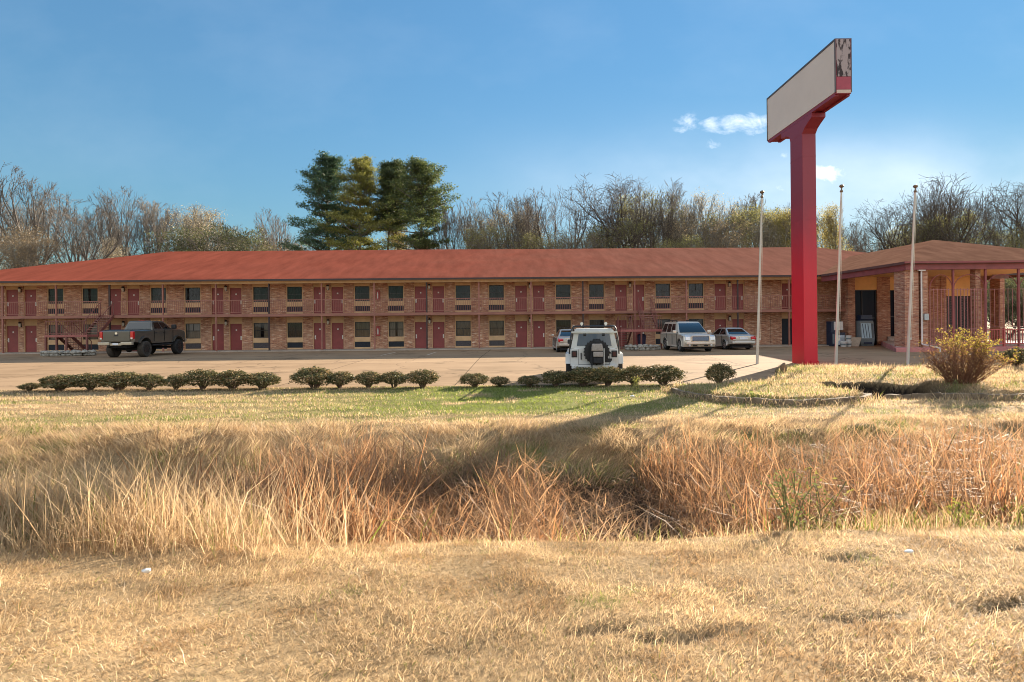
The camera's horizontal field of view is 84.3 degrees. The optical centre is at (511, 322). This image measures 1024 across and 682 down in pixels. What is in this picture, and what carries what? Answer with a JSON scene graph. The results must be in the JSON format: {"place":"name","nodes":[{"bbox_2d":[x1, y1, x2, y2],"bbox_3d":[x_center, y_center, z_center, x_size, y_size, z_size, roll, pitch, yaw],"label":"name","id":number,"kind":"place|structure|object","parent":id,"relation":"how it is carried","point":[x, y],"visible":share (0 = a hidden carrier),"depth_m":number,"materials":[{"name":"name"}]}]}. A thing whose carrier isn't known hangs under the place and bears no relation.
{"place":"outdoors","nodes":[
{"label":"outdoors","id":0,"kind":"place"},
{"bbox_2d":[44,302,113,350],"bbox_3d":[-30.796,0.486,40.550,2.900,4.038,3.077,-1,0,-1],"label":"outdoor staircase","id":1,"kind":"structure","parent":0,"point":[60,337],"depth_m":40.15,"materials":[{"name":"red metal"}]},
{"bbox_2d":[0,344,828,353],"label":"sidewalk","id":2,"kind":"structure","parent":0,"point":[394,349],"depth_m":42.06,"materials":[{"name":"concrete"}]},
{"bbox_2d":[614,298,661,349],"bbox_3d":[9.052,0.117,41.246,2.900,4.038,3.077,-1,0,-1],"label":"outdoor staircase","id":3,"kind":"structure","parent":2,"relation":"on","point":[631,330],"depth_m":39.81,"materials":[{"name":"red metal"}]},
{"bbox_2d":[0,319,1023,681],"bbox_3d":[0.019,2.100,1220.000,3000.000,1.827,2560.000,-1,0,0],"label":"ground","id":4,"kind":"structure","parent":0,"point":[870,385],"depth_m":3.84,"materials":[{"name":"beige plant"}]},
{"bbox_2d":[0,222,61,269],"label":"leafy tree","id":5,"kind":"object","parent":4,"relation":"on","point":[9,248],"visible":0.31,"depth_m":99.77,"materials":[{"name":"green plant"}]},
{"bbox_2d":[0,162,81,264],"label":"bare tree","id":6,"kind":"object","parent":4,"relation":"on","point":[30,187],"visible":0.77,"depth_m":105.48,"materials":[{"name":"brown plant"}]},
{"bbox_2d":[0,230,84,268],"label":"leafy tree","id":7,"kind":"object","parent":4,"relation":"on","point":[24,263],"visible":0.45,"depth_m":95.42,"materials":[{"name":"green plant"}]},
{"bbox_2d":[37,373,83,390],"bbox_3d":[-15.005,1.973,18.730,1.628,0.583,1.242,-1,0,7],"label":"clipped bush","id":8,"kind":"object","parent":4,"relation":"on","point":[48,383],"visible":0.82,"depth_m":18.49,"materials":[{"name":"green plant"}]},
{"bbox_2d":[41,208,102,263],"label":"bare tree","id":9,"kind":"object","parent":4,"relation":"on","point":[73,239],"visible":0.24,"depth_m":128.41,"materials":[{"name":"brown plant"}]},
{"bbox_2d":[19,194,131,264],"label":"bare tree","id":10,"kind":"object","parent":4,"relation":"on","point":[85,256],"visible":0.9,"depth_m":103.02,"materials":[{"name":"brown plant"}]},
{"bbox_2d":[65,372,110,389],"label":"clipped bush","id":11,"kind":"object","parent":4,"relation":"on","point":[87,381],"visible":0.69,"depth_m":18.53,"materials":[{"name":"green plant"}]},
{"bbox_2d":[77,185,158,259],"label":"bare tree","id":12,"kind":"object","parent":4,"relation":"on","point":[106,210],"visible":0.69,"depth_m":120.31,"materials":[{"name":"brown plant"}]},
{"bbox_2d":[97,371,144,389],"bbox_3d":[-13.038,1.914,18.722,1.628,0.664,1.242,-1,0,-6],"label":"clipped bush","id":13,"kind":"object","parent":4,"relation":"on","point":[119,380],"visible":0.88,"depth_m":18.53,"materials":[{"name":"green plant"}]},
{"bbox_2d":[103,195,183,256],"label":"bare tree","id":14,"kind":"object","parent":4,"relation":"on","point":[147,229],"visible":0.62,"depth_m":124.42,"materials":[{"name":"brown plant"}]},
{"bbox_2d":[129,373,165,389],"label":"clipped bush","id":15,"kind":"object","parent":4,"relation":"on","point":[152,381],"visible":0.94,"depth_m":18.57,"materials":[{"name":"green plant"}]},
{"bbox_2d":[135,196,189,253],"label":"bare tree","id":16,"kind":"object","parent":4,"relation":"on","point":[145,212],"visible":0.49,"depth_m":126.94,"materials":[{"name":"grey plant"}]},
{"bbox_2d":[160,201,234,250],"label":"leafy tree","id":17,"kind":"object","parent":4,"relation":"on","point":[194,222],"visible":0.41,"depth_m":111.36,"materials":[{"name":"green plant"}]},
{"bbox_2d":[180,369,221,388],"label":"clipped bush","id":18,"kind":"object","parent":4,"relation":"on","point":[200,379],"visible":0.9,"depth_m":18.54,"materials":[{"name":"green plant"}]},
{"bbox_2d":[139,220,275,254],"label":"leafy tree","id":19,"kind":"object","parent":4,"relation":"on","point":[231,239],"visible":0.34,"depth_m":102.12,"materials":[{"name":"green plant"}]},
{"bbox_2d":[209,369,253,388],"bbox_3d":[-9.236,1.861,18.736,1.575,0.713,1.158,-1,0,6],"label":"clipped bush","id":20,"kind":"object","parent":4,"relation":"on","point":[227,376],"visible":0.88,"depth_m":18.49,"materials":[{"name":"green plant"}]},
{"bbox_2d":[242,371,280,388],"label":"clipped bush","id":21,"kind":"object","parent":4,"relation":"on","point":[266,378],"visible":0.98,"depth_m":18.54,"materials":[{"name":"green plant"}]},
{"bbox_2d":[253,208,311,250],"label":"bare tree","id":22,"kind":"object","parent":4,"relation":"on","point":[275,231],"visible":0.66,"depth_m":129.51,"materials":[{"name":"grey plant"}]},
{"bbox_2d":[288,365,332,388],"bbox_3d":[-6.558,1.796,18.753,1.652,0.796,1.214,-1,0,-21],"label":"clipped bush","id":23,"kind":"object","parent":4,"relation":"on","point":[318,378],"visible":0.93,"depth_m":18.52,"materials":[{"name":"green plant"}]},
{"bbox_2d":[276,149,379,250],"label":"pine tree","id":24,"kind":"object","parent":4,"relation":"on","point":[320,188],"visible":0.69,"depth_m":109.73,"materials":[{"name":"green plant"}]},
{"bbox_2d":[325,371,353,387],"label":"clipped bush","id":25,"kind":"object","parent":4,"relation":"on","point":[340,379],"visible":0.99,"depth_m":18.61,"materials":[{"name":"green plant"}]},
{"bbox_2d":[315,154,405,249],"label":"pine tree","id":26,"kind":"object","parent":4,"relation":"on","point":[362,175],"visible":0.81,"depth_m":107.23,"materials":[{"name":"green plant"}]},
{"bbox_2d":[353,371,382,387],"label":"clipped bush","id":27,"kind":"object","parent":4,"relation":"on","point":[367,379],"visible":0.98,"depth_m":18.57,"materials":[{"name":"green plant"}]},
{"bbox_2d":[361,157,424,249],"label":"pine tree","id":28,"kind":"object","parent":4,"relation":"on","point":[388,169],"visible":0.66,"depth_m":113.93,"materials":[{"name":"green plant"}]},
{"bbox_2d":[380,155,460,249],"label":"pine tree","id":29,"kind":"object","parent":4,"relation":"on","point":[423,178],"visible":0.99,"depth_m":108.18,"materials":[{"name":"green plant"}]},
{"bbox_2d":[403,369,440,386],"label":"clipped bush","id":30,"kind":"object","parent":4,"relation":"on","point":[421,378],"visible":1,"depth_m":18.58,"materials":[{"name":"green plant"}]},
{"bbox_2d":[431,202,476,248],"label":"bare tree","id":31,"kind":"object","parent":4,"relation":"on","point":[447,223],"visible":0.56,"depth_m":114.73,"materials":[{"name":"brown plant"}]},
{"bbox_2d":[458,373,491,386],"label":"clipped bush","id":32,"kind":"object","parent":4,"relation":"on","point":[479,378],"visible":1,"depth_m":18.61,"materials":[{"name":"green plant"}]},
{"bbox_2d":[455,197,499,247],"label":"bare tree","id":33,"kind":"object","parent":4,"relation":"on","point":[465,221],"visible":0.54,"depth_m":121.86,"materials":[{"name":"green plant"}]},
{"bbox_2d":[457,214,503,248],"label":"leafy tree","id":34,"kind":"object","parent":4,"relation":"on","point":[475,226],"visible":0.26,"depth_m":115.12,"materials":[{"name":"green plant"}]},
{"bbox_2d":[458,225,526,248],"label":"leafy tree","id":35,"kind":"object","parent":4,"relation":"on","point":[482,238],"visible":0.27,"depth_m":110.00,"materials":[{"name":"green plant"}]},
{"bbox_2d":[471,205,547,248],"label":"leafy tree","id":36,"kind":"object","parent":4,"relation":"on","point":[503,221],"visible":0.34,"depth_m":114.72,"materials":[{"name":"green plant"}]},
{"bbox_2d":[0,399,1023,544],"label":"dead cattail reeds","id":37,"kind":"object","parent":4,"relation":"on","point":[937,477],"visible":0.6,"depth_m":7.71,"materials":[{"name":"beige plant"}]},
{"bbox_2d":[0,424,1023,565],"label":"tall ditch grass","id":38,"kind":"structure","parent":4,"relation":"on","point":[105,511],"depth_m":5.06,"materials":[{"name":"beige plant"}]},
{"bbox_2d":[0,409,1023,496],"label":"matted bank grass","id":39,"kind":"structure","parent":4,"relation":"on","point":[509,424],"depth_m":11.18,"materials":[{"name":"beige plant"}]},
{"bbox_2d":[0,361,1023,434],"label":"lawn grass","id":40,"kind":"structure","parent":4,"relation":"on","point":[916,369],"depth_m":15.34,"materials":[{"name":"beige plant"}]},
{"bbox_2d":[767,38,851,364],"bbox_3d":[13.277,-4.658,25.569,0.800,13.370,6.062,-1,0,0],"label":"pylon sign","id":41,"kind":"object","parent":40,"relation":"on","point":[807,96],"visible":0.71,"depth_m":25.20,"materials":[{"name":"red metal"}]},
{"bbox_2d":[0,334,1023,389],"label":"parking lot","id":42,"kind":"structure","parent":4,"relation":"on","point":[450,367],"depth_m":28.10,"materials":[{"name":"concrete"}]},
{"bbox_2d":[40,349,96,355],"bbox_3d":[-29.662,2.020,37.896,3.480,0.433,1.923,-1,0,0],"label":"stone planter","id":43,"kind":"object","parent":42,"relation":"on","point":[84,352],"visible":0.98,"depth_m":37.21,"materials":[{"name":"stone"}]},
{"bbox_2d":[98,320,186,356],"bbox_3d":[-23.941,0.976,37.020,2.600,2.303,6.100,-1,0,-2],"label":"pickup truck","id":44,"kind":"object","parent":42,"relation":"on","point":[143,338],"visible":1,"depth_m":35.68,"materials":[{"name":"green paint"}]},
{"bbox_2d":[0,247,1023,352],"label":"motel building","id":45,"kind":"structure","parent":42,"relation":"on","point":[331,299],"depth_m":43.92,"materials":[{"name":"brick"}]},
{"bbox_2d":[6,325,18,351],"bbox_3d":[-38.284,1.209,43.492,1.000,2.090,0.250,-1,0,-1],"label":"door","id":46,"kind":"structure","parent":45,"relation":"in","point":[12,331],"depth_m":43.45,"materials":[{"name":"red paint"}]},
{"bbox_2d":[24,325,36,351],"bbox_3d":[-36.895,1.196,43.509,1.000,2.090,0.250,-1,0,-1],"label":"door","id":47,"kind":"structure","parent":45,"relation":"in","point":[30,331],"depth_m":43.47,"materials":[{"name":"red paint"}]},
{"bbox_2d":[24,289,36,315],"bbox_3d":[-36.921,-1.574,43.509,1.000,2.090,0.250,-1,0,-1],"label":"door","id":48,"kind":"structure","parent":45,"relation":"in","point":[30,295],"depth_m":43.47,"materials":[{"name":"red paint"}]},
{"bbox_2d":[229,323,241,349],"bbox_3d":[-21.292,1.052,43.782,1.000,2.090,0.250,-1,0,-1],"label":"door","id":49,"kind":"structure","parent":45,"relation":"in","point":[235,329],"depth_m":43.75,"materials":[{"name":"red paint"}]},
{"bbox_2d":[331,322,343,348],"bbox_3d":[-13.491,0.980,43.919,1.000,2.090,0.250,-1,0,-1],"label":"door","id":50,"kind":"structure","parent":45,"relation":"in","point":[337,328],"depth_m":43.88,"materials":[{"name":"red paint"}]},
{"bbox_2d":[414,321,425,347],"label":"door","id":51,"kind":"structure","parent":45,"relation":"in","point":[419,326],"depth_m":44.00,"materials":[{"name":"red paint"}]},
{"bbox_2d":[432,321,444,347],"bbox_3d":[-5.689,0.908,44.055,1.000,2.090,0.250,-1,0,-1],"label":"door","id":52,"kind":"structure","parent":45,"relation":"in","point":[438,327],"depth_m":44.02,"materials":[{"name":"red paint"}]},
{"bbox_2d":[432,285,444,311],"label":"door","id":53,"kind":"structure","parent":45,"relation":"in","point":[437,291],"depth_m":44.02,"materials":[{"name":"red paint"}]},
{"bbox_2d":[515,320,527,346],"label":"door","id":54,"kind":"structure","parent":45,"relation":"in","point":[521,326],"depth_m":44.13,"materials":[{"name":"red paint"}]},
{"bbox_2d":[515,285,527,311],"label":"door","id":55,"kind":"structure","parent":45,"relation":"in","point":[520,290],"depth_m":44.13,"materials":[{"name":"red paint"}]},
{"bbox_2d":[533,320,545,346],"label":"door","id":56,"kind":"structure","parent":45,"relation":"in","point":[539,331],"depth_m":44.16,"materials":[{"name":"red paint"}]},
{"bbox_2d":[615,284,627,310],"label":"door","id":57,"kind":"structure","parent":45,"relation":"in","point":[620,289],"depth_m":44.27,"materials":[{"name":"red paint"}]},
{"bbox_2d":[551,329,574,351],"bbox_3d":[3.761,1.137,38.155,2.080,1.503,4.810,-1,0,0],"label":"parked sedan","id":58,"kind":"object","parent":42,"relation":"on","point":[560,339],"visible":0.53,"depth_m":36.55,"materials":[{"name":"silver paint"}]},
{"bbox_2d":[565,322,622,378],"bbox_3d":[3.136,1.015,21.881,2.040,2.106,4.380,-1,0,7],"label":"off road jeep","id":59,"kind":"object","parent":42,"relation":"on","point":[580,343],"visible":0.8,"depth_m":20.06,"materials":[{"name":"white paint"}]},
{"bbox_2d":[661,320,715,351],"bbox_3d":[11.508,0.808,37.350,2.480,2.006,5.200,-1,0,-2],"label":"parked suv","id":60,"kind":"object","parent":42,"relation":"on","point":[681,336],"visible":1,"depth_m":36.21,"materials":[{"name":"beige paint"}]},
{"bbox_2d":[709,327,755,349],"bbox_3d":[15.113,1.042,39.555,2.080,1.503,4.810,-1,0,-3],"label":"parked sedan","id":61,"kind":"object","parent":42,"relation":"on","point":[726,338],"visible":0.76,"depth_m":37.84,"materials":[{"name":"silver metal"}]},
{"bbox_2d":[756,190,763,363],"bbox_3d":[11.345,-2.015,25.900,0.219,8.106,0.190,2,0,0],"label":"flagpole","id":62,"kind":"object","parent":42,"relation":"on","point":[759,290],"visible":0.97,"depth_m":25.86,"materials":[{"name":"metal"}]},
{"bbox_2d":[826,321,844,345],"bbox_3d":[24.158,0.802,42.215,1.000,1.850,0.770,-1,0,-1],"label":"ice machine","id":63,"kind":"object","parent":42,"relation":"on","point":[830,332],"visible":0.76,"depth_m":41.99,"materials":[{"name":"metal"}]},
{"bbox_2d":[482,192,545,248],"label":"bare tree","id":64,"kind":"object","parent":4,"relation":"on","point":[496,206],"visible":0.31,"depth_m":118.72,"materials":[{"name":"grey plant"}]},
{"bbox_2d":[517,230,584,248],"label":"leafy tree","id":65,"kind":"object","parent":4,"relation":"on","point":[530,240],"visible":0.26,"depth_m":107.41,"materials":[{"name":"green plant"}]},
{"bbox_2d":[500,184,605,248],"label":"bare tree","id":66,"kind":"object","parent":4,"relation":"on","point":[528,216],"visible":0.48,"depth_m":113.38,"materials":[{"name":"brown plant"}]},
{"bbox_2d":[541,370,569,385],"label":"clipped bush","id":67,"kind":"object","parent":4,"relation":"on","point":[556,378],"visible":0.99,"depth_m":18.59,"materials":[{"name":"green plant"}]},
{"bbox_2d":[540,230,611,248],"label":"leafy tree","id":68,"kind":"object","parent":4,"relation":"on","point":[570,243],"visible":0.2,"depth_m":105.66,"materials":[{"name":"green plant"}]},
{"bbox_2d":[562,366,602,385],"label":"clipped bush","id":69,"kind":"object","parent":4,"relation":"on","point":[576,373],"visible":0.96,"depth_m":18.56,"materials":[{"name":"green plant"}]},
{"bbox_2d":[589,366,627,385],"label":"clipped bush","id":70,"kind":"object","parent":4,"relation":"on","point":[609,377],"visible":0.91,"depth_m":18.52,"materials":[{"name":"green plant"}]},
{"bbox_2d":[580,216,658,248],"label":"leafy tree","id":71,"kind":"object","parent":4,"relation":"on","point":[622,234],"visible":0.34,"depth_m":108.82,"materials":[{"name":"green plant"}]},
{"bbox_2d":[557,171,689,247],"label":"bare tree","id":72,"kind":"object","parent":4,"relation":"on","point":[621,201],"visible":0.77,"depth_m":110.53,"materials":[{"name":"brown plant"}]},
{"bbox_2d":[619,365,650,384],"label":"clipped bush","id":73,"kind":"object","parent":4,"relation":"on","point":[634,370],"visible":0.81,"depth_m":18.54,"materials":[{"name":"green plant"}]},
{"bbox_2d":[608,186,695,247],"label":"leafy tree","id":74,"kind":"object","parent":4,"relation":"on","point":[632,213],"visible":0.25,"depth_m":114.26,"materials":[{"name":"green plant"}]},
{"bbox_2d":[624,177,696,247],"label":"bare tree","id":75,"kind":"object","parent":4,"relation":"on","point":[671,203],"visible":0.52,"depth_m":113.78,"materials":[{"name":"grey plant"}]},
{"bbox_2d":[643,364,687,384],"bbox_3d":[4.997,1.717,18.738,1.672,0.738,1.103,-1,0,-16],"label":"clipped bush","id":76,"kind":"object","parent":4,"relation":"on","point":[671,374],"visible":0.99,"depth_m":18.54,"materials":[{"name":"green plant"}]},
{"bbox_2d":[664,208,711,247],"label":"leafy tree","id":77,"kind":"object","parent":4,"relation":"on","point":[679,224],"visible":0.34,"depth_m":113.80,"materials":[{"name":"green plant"}]},
{"bbox_2d":[673,185,742,247],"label":"leafy tree","id":78,"kind":"object","parent":4,"relation":"on","point":[700,206],"visible":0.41,"depth_m":117.74,"materials":[{"name":"green plant"}]},
{"bbox_2d":[663,215,756,247],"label":"leafy tree","id":79,"kind":"object","parent":4,"relation":"on","point":[717,238],"visible":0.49,"depth_m":105.53,"materials":[{"name":"green plant"}]},
{"bbox_2d":[704,362,736,383],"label":"clipped bush","id":80,"kind":"object","parent":4,"relation":"on","point":[715,371],"visible":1,"depth_m":18.73,"materials":[{"name":"green plant"}]},
{"bbox_2d":[693,204,771,247],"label":"leafy tree","id":81,"kind":"object","parent":4,"relation":"on","point":[755,215],"visible":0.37,"depth_m":114.18,"materials":[{"name":"green plant"}]},
{"bbox_2d":[742,216,790,247],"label":"leafy tree","id":82,"kind":"object","parent":4,"relation":"on","point":[765,238],"visible":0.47,"depth_m":109.73,"materials":[{"name":"green plant"}]},
{"bbox_2d":[671,388,871,405],"bbox_3d":[7.606,2.245,15.798,5.578,0.634,2.804,-1,0,0],"label":"bed edging","id":83,"kind":"object","parent":4,"relation":"on","point":[754,400],"visible":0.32,"depth_m":14.70,"materials":[{"name":"concrete"}]},
{"bbox_2d":[762,207,790,246],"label":"leafy tree","id":84,"kind":"object","parent":4,"relation":"on","point":[781,216],"visible":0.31,"depth_m":111.36,"materials":[{"name":"green plant"}]},
{"bbox_2d":[736,202,818,247],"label":"leafy tree","id":85,"kind":"object","parent":4,"relation":"on","point":[765,215],"visible":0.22,"depth_m":116.82,"materials":[{"name":"green plant"}]},
{"bbox_2d":[756,468,817,531],"bbox_3d":[2.577,1.713,5.356,0.538,0.663,0.548,-1,0,0],"label":"green weed","id":86,"kind":"object","parent":4,"relation":"on","point":[784,487],"visible":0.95,"depth_m":5.33,"materials":[{"name":"green plant"}]},
{"bbox_2d":[789,459,862,530],"bbox_3d":[2.989,1.724,5.466,0.705,0.808,0.529,-1,0,-40],"label":"green weed","id":87,"kind":"object","parent":4,"relation":"on","point":[818,510],"visible":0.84,"depth_m":5.50,"materials":[{"name":"green plant"}]},
{"bbox_2d":[816,201,854,250],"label":"leafy tree","id":88,"kind":"object","parent":4,"relation":"on","point":[830,217],"visible":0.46,"depth_m":107.39,"materials":[{"name":"green plant"}]},
{"bbox_2d":[834,184,843,364],"bbox_3d":[14.359,-2.032,24.850,0.219,8.106,0.190,2,0,0],"label":"flagpole","id":89,"kind":"object","parent":4,"relation":"on","point":[837,331],"visible":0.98,"depth_m":24.81,"materials":[{"name":"white metal"}]},
{"bbox_2d":[846,199,947,252],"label":"bare tree","id":90,"kind":"object","parent":4,"relation":"on","point":[876,233],"visible":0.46,"depth_m":104.37,"materials":[{"name":"brown plant"}]},
{"bbox_2d":[906,185,917,364],"bbox_3d":[17.659,-2.060,25.000,0.219,8.106,0.190,3,0,0],"label":"flagpole","id":91,"kind":"object","parent":4,"relation":"on","point":[909,331],"visible":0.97,"depth_m":24.97,"materials":[{"name":"white metal"}]},
{"bbox_2d":[821,240,1023,351],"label":"office porch","id":92,"kind":"object","parent":4,"relation":"on","point":[876,285],"visible":0.84,"depth_m":36.69,"materials":[{"name":"brown brick"}]},
{"bbox_2d":[855,290,876,344],"bbox_3d":[26.898,-0.364,43.550,2.200,4.330,0.100,-1,0,0],"label":"lobby door","id":93,"kind":"structure","parent":92,"relation":"in","point":[865,300],"depth_m":43.56,"materials":[{"name":"black glass"}]},
{"bbox_2d":[947,296,969,339],"bbox_3d":[34.258,-0.367,43.570,1.880,3.400,0.140,-1,0,0],"label":"porch door","id":94,"kind":"structure","parent":92,"relation":"in","point":[950,297],"depth_m":43.60,"materials":[{"name":"metal"}]},
{"bbox_2d":[886,209,993,248],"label":"leafy tree","id":95,"kind":"object","parent":4,"relation":"on","point":[929,228],"visible":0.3,"depth_m":97.86,"materials":[{"name":"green plant"}]},
{"bbox_2d":[893,172,1011,245],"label":"bare tree","id":96,"kind":"object","parent":4,"relation":"on","point":[936,207],"visible":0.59,"depth_m":96.24,"materials":[{"name":"brown plant"}]},
{"bbox_2d":[887,189,1018,245],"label":"bare tree","id":97,"kind":"object","parent":4,"relation":"on","point":[954,213],"visible":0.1,"depth_m":114.87,"materials":[{"name":"brown plant"}]},
{"bbox_2d":[885,392,1023,399],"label":"bed edging","id":98,"kind":"object","parent":4,"relation":"on","point":[926,395],"visible":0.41,"depth_m":15.42,"materials":[{"name":"concrete"}]},
{"bbox_2d":[915,325,1018,383],"bbox_3d":[13.550,0.921,16.886,2.460,1.793,2.451,-1,0,-39],"label":"yellow shrub","id":99,"kind":"object","parent":4,"relation":"on","point":[975,368],"visible":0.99,"depth_m":16.65,"materials":[{"name":"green plant"}]},
{"bbox_2d":[957,180,1023,328],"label":"bare tree","id":100,"kind":"object","parent":4,"relation":"on","point":[1016,220],"visible":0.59,"depth_m":107.58,"materials":[{"name":"brown plant"}]},
{"bbox_2d":[965,223,1023,296],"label":"leafy tree","id":101,"kind":"object","parent":4,"relation":"on","point":[1018,241],"visible":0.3,"depth_m":101.80,"materials":[{"name":"green plant"}]},
{"bbox_2d":[987,277,1023,328],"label":"leafy tree","id":102,"kind":"object","parent":4,"relation":"on","point":[1010,288],"visible":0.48,"depth_m":50.54,"materials":[{"name":"green plant"}]},
{"bbox_2d":[987,301,1023,339],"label":"leafy tree","id":103,"kind":"object","parent":4,"relation":"on","point":[1008,308],"visible":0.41,"depth_m":51.44,"materials":[{"name":"green plant"}]},
{"bbox_2d":[0,0,1023,317],"label":"sky","id":104,"kind":"structure","parent":0,"point":[218,104],"materials":[{"name":"blue"}]},
{"bbox_2d":[855,315,874,345],"bbox_3d":[26.406,0.556,42.380,1.000,2.300,0.840,-1,0,0],"label":"vending machine","id":105,"kind":"object","parent":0,"point":[864,327],"visible":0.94,"depth_m":42.07,"materials":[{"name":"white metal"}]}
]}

